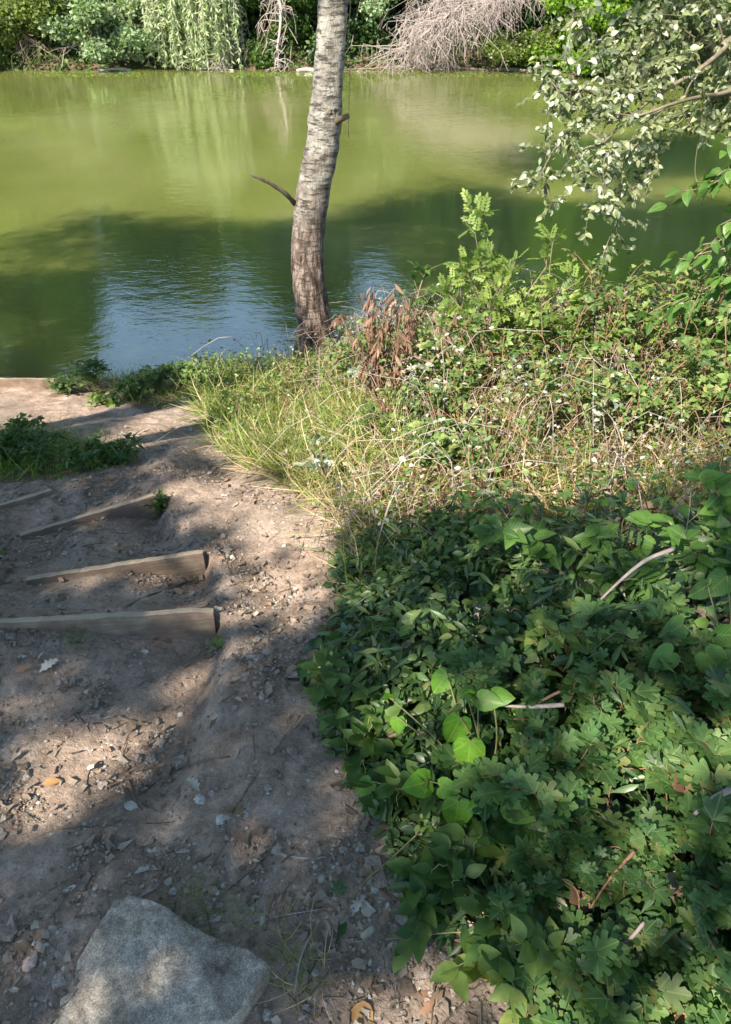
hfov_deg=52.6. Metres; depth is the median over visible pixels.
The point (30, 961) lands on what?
pebble
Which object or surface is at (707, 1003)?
maple seedling
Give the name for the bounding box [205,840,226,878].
twig
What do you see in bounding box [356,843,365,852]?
pebble
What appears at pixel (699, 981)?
maple seedling
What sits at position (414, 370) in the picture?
poplar sucker
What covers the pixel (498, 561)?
dark ground cover
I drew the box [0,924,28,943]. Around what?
twig
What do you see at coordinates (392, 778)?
leafy shoot
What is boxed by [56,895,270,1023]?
boulder
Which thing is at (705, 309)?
leafy shoot
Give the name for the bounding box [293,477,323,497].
grass tuft
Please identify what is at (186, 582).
twig
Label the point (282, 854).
twig
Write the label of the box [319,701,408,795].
leafy shoot
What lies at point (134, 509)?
step board
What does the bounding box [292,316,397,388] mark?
bramble bush
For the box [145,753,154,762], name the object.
pebble
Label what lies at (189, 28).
willow tree
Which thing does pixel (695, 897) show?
maple seedling
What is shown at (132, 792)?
twig
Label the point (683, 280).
bramble bush
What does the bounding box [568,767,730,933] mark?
maple seedling
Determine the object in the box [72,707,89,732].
twig
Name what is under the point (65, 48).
dead branches
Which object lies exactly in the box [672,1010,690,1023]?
fallen leaf
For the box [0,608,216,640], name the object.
step board
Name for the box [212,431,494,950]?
leaf litter
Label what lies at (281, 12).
dead branches
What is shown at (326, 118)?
poplar tree
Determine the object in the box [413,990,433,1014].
fallen leaf
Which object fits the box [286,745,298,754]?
pebble
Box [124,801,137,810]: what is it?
pebble
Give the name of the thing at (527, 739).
maple seedling
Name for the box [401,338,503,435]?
bramble bush
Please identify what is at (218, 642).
weed
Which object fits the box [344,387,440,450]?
bramble bush
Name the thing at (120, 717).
twig
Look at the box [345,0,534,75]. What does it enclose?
dead branches
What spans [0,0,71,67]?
bush
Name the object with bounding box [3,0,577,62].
undergrowth
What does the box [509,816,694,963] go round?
maple seedling
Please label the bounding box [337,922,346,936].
fallen leaf
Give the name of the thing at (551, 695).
bare stick
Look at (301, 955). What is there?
twig
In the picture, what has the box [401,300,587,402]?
bramble bush
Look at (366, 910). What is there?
leaf litter
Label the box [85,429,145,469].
weed
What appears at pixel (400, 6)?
bush
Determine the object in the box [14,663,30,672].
fallen leaf
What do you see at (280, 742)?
twig
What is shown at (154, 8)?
willow tree
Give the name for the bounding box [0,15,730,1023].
ground
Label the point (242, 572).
twig
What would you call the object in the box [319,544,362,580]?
grass tuft
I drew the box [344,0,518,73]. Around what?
dead branches
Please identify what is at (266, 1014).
pebble
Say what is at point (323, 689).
leafy shoot
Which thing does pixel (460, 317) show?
poplar sucker
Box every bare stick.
[500,702,563,708]
[537,690,560,703]
[590,850,635,907]
[600,547,673,599]
[619,921,645,943]
[688,787,730,819]
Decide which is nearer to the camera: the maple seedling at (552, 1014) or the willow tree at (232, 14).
the maple seedling at (552, 1014)
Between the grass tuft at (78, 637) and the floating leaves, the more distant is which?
the floating leaves
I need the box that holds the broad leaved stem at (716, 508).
[682,462,730,574]
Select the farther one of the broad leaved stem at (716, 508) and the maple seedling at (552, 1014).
the broad leaved stem at (716, 508)
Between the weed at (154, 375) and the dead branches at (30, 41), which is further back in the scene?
the dead branches at (30, 41)
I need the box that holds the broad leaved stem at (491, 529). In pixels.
[469,515,582,593]
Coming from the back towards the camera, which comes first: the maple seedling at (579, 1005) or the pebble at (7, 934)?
the pebble at (7, 934)
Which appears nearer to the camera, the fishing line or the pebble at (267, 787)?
the pebble at (267, 787)
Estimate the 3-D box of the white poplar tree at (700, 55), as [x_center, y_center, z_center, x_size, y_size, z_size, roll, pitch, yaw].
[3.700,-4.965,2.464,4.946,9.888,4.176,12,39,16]
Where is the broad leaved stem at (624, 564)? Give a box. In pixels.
[558,550,660,602]
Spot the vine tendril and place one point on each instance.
(696, 154)
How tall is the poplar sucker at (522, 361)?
0.378 m
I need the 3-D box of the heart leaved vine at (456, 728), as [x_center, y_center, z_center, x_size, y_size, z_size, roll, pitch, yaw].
[0.203,0.550,1.696,0.396,0.249,0.311,10,38,13]
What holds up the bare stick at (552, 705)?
on the maple seedling at (476, 674)
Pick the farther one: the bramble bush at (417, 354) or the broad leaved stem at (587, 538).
the bramble bush at (417, 354)
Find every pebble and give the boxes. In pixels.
[0,918,17,941]
[22,952,37,972]
[36,939,49,953]
[52,970,65,988]
[55,679,61,685]
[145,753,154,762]
[194,774,204,782]
[194,794,204,804]
[216,814,229,824]
[237,810,249,818]
[262,1009,270,1021]
[264,784,272,791]
[271,841,282,854]
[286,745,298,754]
[318,872,326,882]
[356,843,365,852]
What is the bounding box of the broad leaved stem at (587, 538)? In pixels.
[572,523,643,616]
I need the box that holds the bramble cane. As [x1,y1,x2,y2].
[586,307,707,347]
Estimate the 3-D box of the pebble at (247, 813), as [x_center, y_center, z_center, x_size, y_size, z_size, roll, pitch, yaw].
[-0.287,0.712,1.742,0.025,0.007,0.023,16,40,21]
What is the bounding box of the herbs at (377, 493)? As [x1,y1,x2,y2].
[227,289,730,552]
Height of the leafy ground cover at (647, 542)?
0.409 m
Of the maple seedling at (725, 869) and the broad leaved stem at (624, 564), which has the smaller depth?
the maple seedling at (725, 869)
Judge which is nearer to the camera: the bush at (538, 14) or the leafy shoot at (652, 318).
the leafy shoot at (652, 318)
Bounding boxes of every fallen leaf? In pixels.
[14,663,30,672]
[39,658,57,671]
[43,777,61,785]
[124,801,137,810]
[175,849,189,852]
[186,777,199,791]
[236,805,243,815]
[330,878,348,895]
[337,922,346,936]
[350,895,364,915]
[351,1001,372,1023]
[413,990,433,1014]
[569,887,590,912]
[672,772,694,795]
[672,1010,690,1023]
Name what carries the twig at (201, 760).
on the ground at (20, 871)
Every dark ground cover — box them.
[301,447,730,1019]
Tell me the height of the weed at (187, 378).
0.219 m
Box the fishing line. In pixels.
[347,1,350,137]
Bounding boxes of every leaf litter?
[0,420,509,1023]
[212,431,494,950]
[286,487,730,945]
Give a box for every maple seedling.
[431,709,548,808]
[434,641,559,738]
[452,724,637,850]
[485,809,646,1002]
[488,922,614,1023]
[498,656,686,797]
[505,738,687,906]
[509,647,614,780]
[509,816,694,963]
[525,594,686,743]
[525,912,681,1016]
[531,914,637,1023]
[554,963,642,1023]
[561,598,698,687]
[566,874,730,1023]
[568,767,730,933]
[584,655,708,761]
[615,967,683,1023]
[625,664,730,769]
[634,594,730,724]
[646,875,730,1018]
[657,624,730,696]
[660,720,730,869]
[675,705,730,839]
[677,905,730,1023]
[685,963,730,1023]
[717,857,730,897]
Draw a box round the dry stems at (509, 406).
[158,270,730,622]
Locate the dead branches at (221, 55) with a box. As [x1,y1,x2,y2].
[177,33,249,72]
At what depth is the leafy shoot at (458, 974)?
1.34 m
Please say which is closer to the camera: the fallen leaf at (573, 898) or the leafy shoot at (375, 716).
the fallen leaf at (573, 898)
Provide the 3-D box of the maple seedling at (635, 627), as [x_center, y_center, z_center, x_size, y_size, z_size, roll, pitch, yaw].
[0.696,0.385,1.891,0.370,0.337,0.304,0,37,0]
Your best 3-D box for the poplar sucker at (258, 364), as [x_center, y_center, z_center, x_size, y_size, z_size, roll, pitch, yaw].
[-0.738,-0.953,5.041,0.260,0.224,0.189,0,37,0]
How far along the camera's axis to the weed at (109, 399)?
4.63 m
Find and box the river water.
[0,68,730,378]
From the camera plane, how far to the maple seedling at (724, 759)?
1.56 m
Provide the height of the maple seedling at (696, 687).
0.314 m
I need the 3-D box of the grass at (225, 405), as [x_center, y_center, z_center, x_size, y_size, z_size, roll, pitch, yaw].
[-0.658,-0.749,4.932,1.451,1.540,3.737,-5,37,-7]
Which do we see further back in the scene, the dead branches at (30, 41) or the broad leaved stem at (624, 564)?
the dead branches at (30, 41)
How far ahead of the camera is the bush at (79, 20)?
20.15 m
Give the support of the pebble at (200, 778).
on the ground at (20, 871)
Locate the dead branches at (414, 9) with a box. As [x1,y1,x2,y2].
[375,0,479,58]
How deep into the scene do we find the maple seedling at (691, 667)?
1.71 m
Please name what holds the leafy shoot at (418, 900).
on the ground at (20, 871)
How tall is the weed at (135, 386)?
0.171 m
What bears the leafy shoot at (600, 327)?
on the ground at (20, 871)
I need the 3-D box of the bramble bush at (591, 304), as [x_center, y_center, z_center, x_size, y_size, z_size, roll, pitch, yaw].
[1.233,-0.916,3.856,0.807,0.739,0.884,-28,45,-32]
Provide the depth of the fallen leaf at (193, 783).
1.81 m
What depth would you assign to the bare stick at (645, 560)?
1.92 m
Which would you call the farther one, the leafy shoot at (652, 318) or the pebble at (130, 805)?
the leafy shoot at (652, 318)
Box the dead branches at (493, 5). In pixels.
[432,0,558,38]
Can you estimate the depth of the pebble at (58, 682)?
2.17 m
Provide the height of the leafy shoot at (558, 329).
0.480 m
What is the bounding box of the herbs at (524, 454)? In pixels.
[226,269,730,536]
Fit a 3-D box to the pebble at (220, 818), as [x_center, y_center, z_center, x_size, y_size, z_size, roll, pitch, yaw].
[-0.335,0.721,1.733,0.034,0.011,0.030,0,37,0]
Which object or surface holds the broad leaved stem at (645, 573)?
on the ground at (20, 871)
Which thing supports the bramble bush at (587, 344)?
on the ground at (20, 871)
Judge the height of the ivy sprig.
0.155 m
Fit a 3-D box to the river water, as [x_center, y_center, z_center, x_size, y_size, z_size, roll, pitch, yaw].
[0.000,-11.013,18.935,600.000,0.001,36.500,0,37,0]
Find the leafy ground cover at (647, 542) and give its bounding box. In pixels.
[298,459,730,985]
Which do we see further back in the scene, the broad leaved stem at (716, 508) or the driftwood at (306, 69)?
the driftwood at (306, 69)
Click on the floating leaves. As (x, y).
(261, 73)
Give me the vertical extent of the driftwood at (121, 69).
0.098 m
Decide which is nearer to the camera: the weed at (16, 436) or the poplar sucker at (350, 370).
the weed at (16, 436)
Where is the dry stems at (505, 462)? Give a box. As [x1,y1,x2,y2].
[196,281,730,554]
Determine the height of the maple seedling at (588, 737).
0.332 m
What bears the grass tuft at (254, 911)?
on the ground at (20, 871)
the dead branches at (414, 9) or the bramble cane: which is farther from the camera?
the dead branches at (414, 9)
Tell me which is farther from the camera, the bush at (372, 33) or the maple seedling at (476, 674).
the bush at (372, 33)
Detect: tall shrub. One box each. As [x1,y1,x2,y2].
[392,258,460,362]
[426,188,600,386]
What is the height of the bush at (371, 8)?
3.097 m
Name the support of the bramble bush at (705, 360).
on the ground at (20, 871)
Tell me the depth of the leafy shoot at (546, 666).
1.85 m
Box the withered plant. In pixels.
[329,283,458,411]
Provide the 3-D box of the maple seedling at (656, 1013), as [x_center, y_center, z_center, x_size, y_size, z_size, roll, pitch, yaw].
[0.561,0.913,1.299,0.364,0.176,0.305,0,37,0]
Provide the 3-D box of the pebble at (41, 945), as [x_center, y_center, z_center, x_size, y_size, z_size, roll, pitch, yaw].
[-0.662,0.890,1.516,0.034,0.019,0.024,14,39,18]
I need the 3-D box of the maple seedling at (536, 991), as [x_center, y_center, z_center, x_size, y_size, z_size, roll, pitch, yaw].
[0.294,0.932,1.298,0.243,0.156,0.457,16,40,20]
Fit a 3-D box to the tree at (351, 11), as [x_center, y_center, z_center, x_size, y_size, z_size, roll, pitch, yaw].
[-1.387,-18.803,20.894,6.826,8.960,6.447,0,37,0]
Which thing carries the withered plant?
on the ground at (20, 871)
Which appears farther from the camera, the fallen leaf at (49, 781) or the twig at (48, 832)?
the fallen leaf at (49, 781)
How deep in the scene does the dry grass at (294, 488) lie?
3.17 m
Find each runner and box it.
[341,831,419,917]
[385,931,472,939]
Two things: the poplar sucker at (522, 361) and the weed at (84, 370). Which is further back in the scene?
the weed at (84, 370)
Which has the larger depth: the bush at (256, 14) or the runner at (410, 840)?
the bush at (256, 14)
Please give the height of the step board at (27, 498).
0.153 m
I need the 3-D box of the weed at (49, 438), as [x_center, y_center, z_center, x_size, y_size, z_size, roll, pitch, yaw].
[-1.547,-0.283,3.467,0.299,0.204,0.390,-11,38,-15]
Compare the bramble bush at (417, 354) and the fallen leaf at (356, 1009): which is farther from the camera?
the bramble bush at (417, 354)
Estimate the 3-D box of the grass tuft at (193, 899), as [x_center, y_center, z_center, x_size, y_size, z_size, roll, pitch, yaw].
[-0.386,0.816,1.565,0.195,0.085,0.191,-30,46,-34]
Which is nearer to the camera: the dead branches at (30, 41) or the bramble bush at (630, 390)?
the bramble bush at (630, 390)
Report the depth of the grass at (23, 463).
3.44 m
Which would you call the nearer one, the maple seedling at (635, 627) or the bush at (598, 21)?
the maple seedling at (635, 627)
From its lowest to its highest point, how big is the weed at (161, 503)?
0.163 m
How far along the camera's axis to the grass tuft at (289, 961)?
1.47 m
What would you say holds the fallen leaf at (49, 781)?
on the ground at (20, 871)
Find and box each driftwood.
[97,68,130,71]
[199,67,233,70]
[296,67,313,71]
[420,66,487,70]
[493,67,532,72]
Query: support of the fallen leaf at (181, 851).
on the ground at (20, 871)
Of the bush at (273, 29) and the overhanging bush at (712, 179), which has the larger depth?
the bush at (273, 29)
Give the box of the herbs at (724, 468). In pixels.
[190,276,730,549]
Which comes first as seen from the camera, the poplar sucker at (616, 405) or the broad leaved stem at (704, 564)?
the broad leaved stem at (704, 564)
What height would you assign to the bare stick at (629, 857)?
0.099 m
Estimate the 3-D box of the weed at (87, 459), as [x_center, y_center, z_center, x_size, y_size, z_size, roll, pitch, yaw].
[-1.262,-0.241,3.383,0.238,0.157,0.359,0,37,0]
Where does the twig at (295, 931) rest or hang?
on the ground at (20, 871)
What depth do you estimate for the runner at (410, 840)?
1.57 m
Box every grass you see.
[0,406,154,484]
[54,360,185,408]
[59,360,183,407]
[159,348,416,475]
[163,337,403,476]
[182,386,385,554]
[187,384,390,569]
[201,306,730,605]
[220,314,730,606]
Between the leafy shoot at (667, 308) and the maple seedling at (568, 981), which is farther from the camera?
the leafy shoot at (667, 308)
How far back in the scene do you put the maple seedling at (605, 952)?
1.31 m
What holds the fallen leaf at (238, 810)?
on the ground at (20, 871)
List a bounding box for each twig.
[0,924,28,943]
[9,825,96,848]
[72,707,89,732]
[114,715,148,724]
[127,579,194,606]
[127,779,142,808]
[138,756,229,794]
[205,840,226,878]
[228,570,259,575]
[230,715,300,816]
[254,908,325,922]
[268,925,332,944]
[276,851,326,859]
[293,919,320,1003]
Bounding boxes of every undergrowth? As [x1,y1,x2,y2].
[0,4,723,78]
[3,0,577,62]
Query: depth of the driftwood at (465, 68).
20.91 m
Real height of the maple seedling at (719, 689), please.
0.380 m
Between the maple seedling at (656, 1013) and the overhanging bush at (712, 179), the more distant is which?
the overhanging bush at (712, 179)
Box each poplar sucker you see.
[237,356,274,379]
[293,433,334,482]
[346,364,380,396]
[396,362,440,414]
[454,291,483,362]
[501,354,538,417]
[585,372,622,449]
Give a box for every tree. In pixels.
[126,0,209,69]
[156,0,231,70]
[181,0,253,70]
[250,0,349,362]
[268,0,359,28]
[510,0,730,278]
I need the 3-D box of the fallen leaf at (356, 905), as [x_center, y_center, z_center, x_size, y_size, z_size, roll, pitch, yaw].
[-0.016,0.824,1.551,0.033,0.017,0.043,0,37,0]
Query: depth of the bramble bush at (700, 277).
3.70 m
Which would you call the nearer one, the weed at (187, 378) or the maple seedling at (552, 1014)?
the maple seedling at (552, 1014)
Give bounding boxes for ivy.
[297,471,730,950]
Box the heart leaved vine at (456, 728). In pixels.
[355,668,535,825]
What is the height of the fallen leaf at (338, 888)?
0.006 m
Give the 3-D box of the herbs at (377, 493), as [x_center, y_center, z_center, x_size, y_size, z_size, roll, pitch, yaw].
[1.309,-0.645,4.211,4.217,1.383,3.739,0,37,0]
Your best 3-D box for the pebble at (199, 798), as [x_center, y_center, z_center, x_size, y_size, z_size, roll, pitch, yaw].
[-0.401,0.695,1.784,0.029,0.017,0.028,0,37,0]
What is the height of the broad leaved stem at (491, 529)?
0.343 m
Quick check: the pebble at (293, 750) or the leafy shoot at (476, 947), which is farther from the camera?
the pebble at (293, 750)
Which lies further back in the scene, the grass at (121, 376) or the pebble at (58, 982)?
the grass at (121, 376)
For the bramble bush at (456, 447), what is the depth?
2.95 m
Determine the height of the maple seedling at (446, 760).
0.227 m
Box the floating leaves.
[31,72,583,76]
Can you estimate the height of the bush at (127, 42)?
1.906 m
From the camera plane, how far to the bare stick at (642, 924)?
1.38 m
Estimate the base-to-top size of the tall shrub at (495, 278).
1.018 m
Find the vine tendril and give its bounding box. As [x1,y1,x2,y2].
[695,99,704,204]
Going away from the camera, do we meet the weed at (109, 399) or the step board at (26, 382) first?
the weed at (109, 399)
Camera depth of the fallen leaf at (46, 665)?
2.21 m
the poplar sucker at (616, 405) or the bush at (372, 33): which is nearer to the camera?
the poplar sucker at (616, 405)
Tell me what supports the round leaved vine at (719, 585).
on the ground at (20, 871)
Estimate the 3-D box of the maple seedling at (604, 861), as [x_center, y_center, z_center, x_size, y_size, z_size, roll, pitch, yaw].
[0.493,0.685,1.528,0.323,0.271,0.345,-20,41,-25]
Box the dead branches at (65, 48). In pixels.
[59,0,127,64]
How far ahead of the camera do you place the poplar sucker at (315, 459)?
3.12 m
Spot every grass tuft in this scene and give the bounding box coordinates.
[50,605,107,654]
[146,850,231,930]
[203,875,270,975]
[237,888,347,1016]
[253,876,384,1022]
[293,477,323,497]
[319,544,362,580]
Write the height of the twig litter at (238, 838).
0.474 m
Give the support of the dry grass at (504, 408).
on the ground at (20, 871)
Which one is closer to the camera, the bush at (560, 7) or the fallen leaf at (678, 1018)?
the fallen leaf at (678, 1018)
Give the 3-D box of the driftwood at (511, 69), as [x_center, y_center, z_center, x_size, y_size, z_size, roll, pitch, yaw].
[4.105,-12.303,20.605,1.148,0.157,0.154,19,41,23]
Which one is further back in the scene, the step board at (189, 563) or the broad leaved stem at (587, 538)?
the step board at (189, 563)
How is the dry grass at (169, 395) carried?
on the ground at (20, 871)
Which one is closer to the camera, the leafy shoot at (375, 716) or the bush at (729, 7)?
the leafy shoot at (375, 716)
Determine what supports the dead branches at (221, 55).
on the ground at (20, 871)
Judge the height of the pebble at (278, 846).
0.019 m
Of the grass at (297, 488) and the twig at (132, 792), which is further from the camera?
the grass at (297, 488)
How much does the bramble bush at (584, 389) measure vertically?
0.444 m
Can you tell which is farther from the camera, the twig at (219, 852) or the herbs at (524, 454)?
the herbs at (524, 454)
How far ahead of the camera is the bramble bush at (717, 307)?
3.25 m
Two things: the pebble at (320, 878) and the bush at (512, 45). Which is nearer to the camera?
the pebble at (320, 878)
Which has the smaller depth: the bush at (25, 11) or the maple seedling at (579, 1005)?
the maple seedling at (579, 1005)
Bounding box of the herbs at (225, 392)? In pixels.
[186,339,386,467]
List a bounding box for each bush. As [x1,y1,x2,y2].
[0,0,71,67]
[34,0,136,62]
[103,0,171,64]
[226,0,303,43]
[236,0,317,69]
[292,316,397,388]
[302,0,409,65]
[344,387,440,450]
[354,0,397,34]
[376,328,462,396]
[389,0,474,44]
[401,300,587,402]
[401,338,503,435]
[405,411,515,486]
[452,309,648,394]
[467,0,575,35]
[477,15,561,68]
[499,340,632,440]
[520,0,648,76]
[525,248,692,376]
[552,259,729,383]
[557,0,730,74]
[568,331,730,445]
[635,141,730,361]
[643,262,730,386]
[648,300,730,450]
[650,0,730,36]
[654,224,730,356]
[700,304,730,353]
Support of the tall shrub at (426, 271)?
on the ground at (20, 871)
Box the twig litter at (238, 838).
[0,442,505,1023]
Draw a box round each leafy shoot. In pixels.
[296,646,381,706]
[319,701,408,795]
[345,757,437,818]
[385,845,486,973]
[411,818,515,891]
[430,897,573,1023]
[453,893,568,973]
[512,612,610,698]
[549,308,569,399]
[586,312,626,387]
[618,301,671,385]
[656,284,714,384]
[702,282,730,372]
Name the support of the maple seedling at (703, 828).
on the ground at (20, 871)
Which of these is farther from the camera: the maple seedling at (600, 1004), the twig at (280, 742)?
the twig at (280, 742)
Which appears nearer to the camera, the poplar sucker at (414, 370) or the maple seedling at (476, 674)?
the maple seedling at (476, 674)
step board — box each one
[0,378,54,387]
[0,488,52,509]
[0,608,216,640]
[20,493,160,540]
[26,550,205,585]
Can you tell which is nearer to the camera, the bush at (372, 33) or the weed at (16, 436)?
the weed at (16, 436)
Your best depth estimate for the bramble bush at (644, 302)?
3.75 m
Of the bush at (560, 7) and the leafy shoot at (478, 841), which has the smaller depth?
the leafy shoot at (478, 841)
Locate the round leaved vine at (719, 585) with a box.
[648,567,730,672]
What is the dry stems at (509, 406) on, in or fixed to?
on the ground at (20, 871)
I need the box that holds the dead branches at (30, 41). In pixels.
[3,27,73,69]
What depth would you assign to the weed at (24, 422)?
3.70 m
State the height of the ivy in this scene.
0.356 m
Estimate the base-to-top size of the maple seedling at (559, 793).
0.265 m
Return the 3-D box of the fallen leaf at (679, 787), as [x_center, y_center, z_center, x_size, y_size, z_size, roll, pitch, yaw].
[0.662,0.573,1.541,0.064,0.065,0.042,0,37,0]
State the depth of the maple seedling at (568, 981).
1.43 m
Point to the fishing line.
(349, 67)
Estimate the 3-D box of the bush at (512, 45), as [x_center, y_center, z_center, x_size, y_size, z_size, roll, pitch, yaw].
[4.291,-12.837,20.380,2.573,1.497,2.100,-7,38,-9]
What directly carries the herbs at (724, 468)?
on the ground at (20, 871)
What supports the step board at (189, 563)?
on the ground at (20, 871)
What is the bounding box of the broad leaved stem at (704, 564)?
[624,510,719,614]
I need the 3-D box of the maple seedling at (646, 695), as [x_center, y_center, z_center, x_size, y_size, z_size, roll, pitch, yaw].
[0.562,0.437,1.832,0.261,0.326,0.461,-27,44,-31]
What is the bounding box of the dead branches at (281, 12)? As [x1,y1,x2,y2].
[255,0,297,71]
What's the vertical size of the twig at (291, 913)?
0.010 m
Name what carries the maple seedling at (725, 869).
on the ground at (20, 871)
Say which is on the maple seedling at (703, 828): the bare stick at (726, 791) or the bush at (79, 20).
the bare stick at (726, 791)
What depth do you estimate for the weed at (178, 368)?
5.01 m
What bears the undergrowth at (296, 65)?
on the ground at (20, 871)
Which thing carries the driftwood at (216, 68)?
on the river water
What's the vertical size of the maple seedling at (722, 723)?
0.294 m
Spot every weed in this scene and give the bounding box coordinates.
[0,412,50,451]
[0,426,37,464]
[0,549,6,559]
[2,426,66,473]
[44,372,83,393]
[56,433,114,480]
[69,355,110,388]
[85,389,122,406]
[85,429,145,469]
[113,371,154,400]
[134,363,174,392]
[144,488,167,514]
[153,353,200,385]
[178,361,218,390]
[201,635,222,650]
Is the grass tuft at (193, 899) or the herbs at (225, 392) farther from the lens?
the herbs at (225, 392)
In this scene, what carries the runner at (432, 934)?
on the ground at (20, 871)
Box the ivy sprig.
[506,834,579,916]
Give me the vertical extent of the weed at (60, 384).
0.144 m
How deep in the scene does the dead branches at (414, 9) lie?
20.48 m
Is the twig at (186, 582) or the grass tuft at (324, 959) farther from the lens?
the twig at (186, 582)
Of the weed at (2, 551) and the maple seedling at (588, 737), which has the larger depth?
the weed at (2, 551)
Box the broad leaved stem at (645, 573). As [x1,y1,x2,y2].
[623,567,670,616]
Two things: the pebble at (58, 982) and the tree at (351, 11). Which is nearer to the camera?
the pebble at (58, 982)
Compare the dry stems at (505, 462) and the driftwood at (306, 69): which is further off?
the driftwood at (306, 69)
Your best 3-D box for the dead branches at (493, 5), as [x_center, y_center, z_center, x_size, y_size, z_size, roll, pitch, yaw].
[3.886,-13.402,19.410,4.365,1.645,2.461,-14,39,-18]

